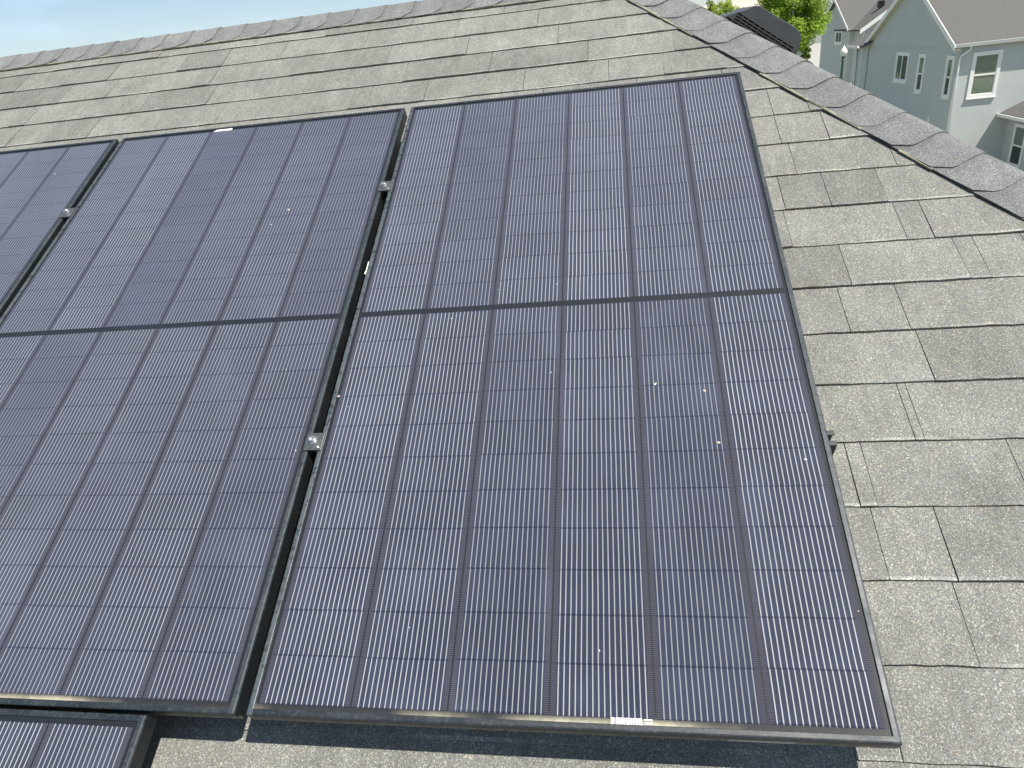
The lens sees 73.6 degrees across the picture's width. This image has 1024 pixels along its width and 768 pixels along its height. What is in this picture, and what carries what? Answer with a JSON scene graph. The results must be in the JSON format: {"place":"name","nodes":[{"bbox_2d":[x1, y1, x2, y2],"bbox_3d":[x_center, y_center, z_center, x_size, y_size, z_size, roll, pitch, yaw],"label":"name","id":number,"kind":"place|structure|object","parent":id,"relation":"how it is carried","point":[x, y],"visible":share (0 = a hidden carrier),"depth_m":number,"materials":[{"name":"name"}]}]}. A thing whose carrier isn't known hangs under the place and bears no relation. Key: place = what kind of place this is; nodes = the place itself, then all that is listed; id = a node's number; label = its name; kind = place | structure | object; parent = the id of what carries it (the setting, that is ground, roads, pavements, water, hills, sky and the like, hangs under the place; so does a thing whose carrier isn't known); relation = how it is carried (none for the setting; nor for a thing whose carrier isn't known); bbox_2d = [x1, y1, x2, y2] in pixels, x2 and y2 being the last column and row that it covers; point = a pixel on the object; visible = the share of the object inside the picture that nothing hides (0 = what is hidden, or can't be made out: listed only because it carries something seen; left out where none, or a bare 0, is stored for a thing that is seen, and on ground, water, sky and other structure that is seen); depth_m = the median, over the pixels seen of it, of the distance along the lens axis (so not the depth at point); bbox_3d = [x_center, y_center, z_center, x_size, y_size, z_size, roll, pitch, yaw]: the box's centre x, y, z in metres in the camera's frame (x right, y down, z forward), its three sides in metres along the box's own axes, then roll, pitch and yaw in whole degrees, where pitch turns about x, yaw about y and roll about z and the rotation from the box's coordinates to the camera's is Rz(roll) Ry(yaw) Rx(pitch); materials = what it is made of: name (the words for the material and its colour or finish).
{"place":"outdoors","nodes":[
{"label":"outdoors","id":0,"kind":"place"},
{"bbox_2d":[0,0,733,56],"label":"sky","id":1,"kind":"structure","parent":0,"point":[26,26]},
{"bbox_2d":[702,0,831,9],"bbox_3d":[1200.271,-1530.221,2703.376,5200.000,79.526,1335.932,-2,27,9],"label":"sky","id":2,"kind":"structure","parent":0,"point":[744,3],"depth_m":2617.17,"materials":[{"name":"white"}]},
{"bbox_2d":[800,46,811,59],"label":"leafy tree","id":3,"kind":"object","parent":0,"point":[806,55],"visible":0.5,"depth_m":53.10,"materials":[{"name":"green plant"}]},
{"bbox_2d":[797,12,825,66],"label":"house","id":4,"kind":"structure","parent":0,"point":[815,47],"depth_m":86.84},
{"bbox_2d":[846,0,1023,170],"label":"house","id":5,"kind":"structure","parent":0,"point":[954,68],"depth_m":30.21,"materials":[{"name":"grey paint"}]},
{"bbox_2d":[892,52,909,83],"bbox_3d":[19.456,-15.808,34.198,0.075,1.420,1.540,-3,27,7],"label":"window","id":6,"kind":"structure","parent":5,"relation":"in","point":[902,58],"depth_m":34.16,"materials":[{"name":"white glass"}]},
{"bbox_2d":[913,54,926,94],"bbox_3d":[19.292,-14.662,32.359,0.075,1.730,0.770,-3,27,7],"label":"window","id":7,"kind":"structure","parent":5,"relation":"in","point":[922,57],"depth_m":32.35,"materials":[{"name":"white glass"}]},
{"bbox_2d":[940,55,955,99],"bbox_3d":[19.059,-13.400,29.921,0.075,1.760,0.700,-3,27,7],"label":"window","id":8,"kind":"structure","parent":5,"relation":"in","point":[950,62],"depth_m":29.90,"materials":[{"name":"white glass"}]},
{"bbox_2d":[965,49,1003,99],"bbox_3d":[20.262,-13.250,29.317,1.200,1.870,0.075,-3,27,9],"label":"window","id":9,"kind":"structure","parent":5,"relation":"in","point":[986,65],"depth_m":29.32,"materials":[{"name":"white glass"}]},
{"bbox_2d":[1007,123,1023,168],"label":"window","id":10,"kind":"structure","parent":5,"relation":"in","point":[1016,149],"depth_m":29.33,"materials":[{"name":"clear glass"}]},
{"label":"ground","id":11,"kind":"structure","parent":0,"visible":0},
{"bbox_2d":[0,0,1023,767],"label":"house","id":12,"kind":"structure","parent":11,"relation":"on","point":[900,236],"depth_m":1.60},
{"bbox_2d":[312,430,836,465],"bbox_3d":[-0.895,0.157,1.592,3.074,0.074,0.093,-2,53,9],"label":"mounting rail","id":13,"kind":"object","parent":12,"relation":"on","point":[833,444],"visible":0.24,"depth_m":1.30,"materials":[{"name":"metal"}]},
{"bbox_2d":[303,433,324,458],"bbox_3d":[-0.411,0.129,1.441,0.039,0.048,0.042,-2,53,9],"label":"clamp","id":14,"kind":"object","parent":13,"relation":"attached to","point":[313,444],"visible":0.93,"depth_m":1.43,"materials":[{"name":"silver metal"}]},
{"bbox_3d":[-0.858,-0.516,2.089,3.035,0.074,0.093,-2,53,9],"label":"rail","id":15,"kind":"object","parent":12,"relation":"on","visible":0},
{"bbox_2d":[0,139,119,317],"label":"solar panel","id":16,"kind":"object","parent":15,"relation":"attached to","point":[42,189],"visible":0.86,"depth_m":2.19,"materials":[{"name":"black glass"}]},
{"bbox_2d":[59,208,75,220],"bbox_3d":[-1.361,-0.517,2.110,0.039,0.048,0.042,-2,53,9],"label":"clamp","id":17,"kind":"object","parent":15,"relation":"on","point":[66,214],"visible":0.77,"depth_m":2.09,"materials":[{"name":"silver metal"}]},
{"bbox_2d":[0,108,406,718],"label":"solar panel","id":18,"kind":"object","parent":15,"relation":"attached to","point":[163,412],"visible":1,"depth_m":1.57,"materials":[{"name":"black glass"}]},
{"bbox_2d":[377,181,392,200],"bbox_3d":[-0.355,-0.549,1.938,0.039,0.048,0.042,-2,53,9],"label":"clamp","id":19,"kind":"object","parent":15,"relation":"attached to","point":[384,187],"visible":0.85,"depth_m":1.92,"materials":[{"name":"silver metal"}]},
{"bbox_2d":[246,72,901,748],"bbox_3d":[0.117,-0.175,1.573,1.000,0.036,1.764,-2,53,9],"label":"solar panel","id":20,"kind":"object","parent":15,"relation":"attached to","point":[594,532],"visible":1,"depth_m":1.31,"materials":[{"name":"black glass"}]},
{"bbox_2d":[706,0,734,14],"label":"leafy tree","id":21,"kind":"object","parent":11,"relation":"on","point":[713,7],"visible":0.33,"depth_m":68.50,"materials":[{"name":"green plant"}]},
{"bbox_2d":[743,0,832,14],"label":"distant trees","id":22,"kind":"object","parent":11,"relation":"on","point":[827,1],"depth_m":455.82,"materials":[{"name":"green plant"}]},
{"bbox_2d":[755,0,832,54],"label":"leafy tree","id":23,"kind":"object","parent":11,"relation":"on","point":[805,17],"visible":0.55,"depth_m":50.31,"materials":[{"name":"green plant"}]},
{"bbox_2d":[840,45,846,77],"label":"street lamp","id":24,"kind":"object","parent":11,"relation":"on","point":[843,52],"visible":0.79,"depth_m":45.32,"materials":[{"name":"white glass"}]},
{"bbox_2d":[819,0,893,82],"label":"house","id":25,"kind":"structure","parent":11,"relation":"on","point":[852,21],"depth_m":58.37,"materials":[{"name":"grey paint"}]},
{"bbox_2d":[834,31,842,44],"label":"window","id":26,"kind":"structure","parent":25,"relation":"in","point":[838,34],"depth_m":59.84,"materials":[{"name":"white glass"}]},
{"bbox_3d":[-1.130,0.951,1.044,0.990,0.074,0.093,-2,53,9],"label":"rail","id":27,"kind":"object","parent":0,"visible":0},
{"bbox_2d":[0,708,157,767],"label":"solar panel","id":28,"kind":"object","parent":27,"relation":"attached to","point":[45,739],"visible":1,"depth_m":1.14,"materials":[{"name":"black glass"}]}
]}

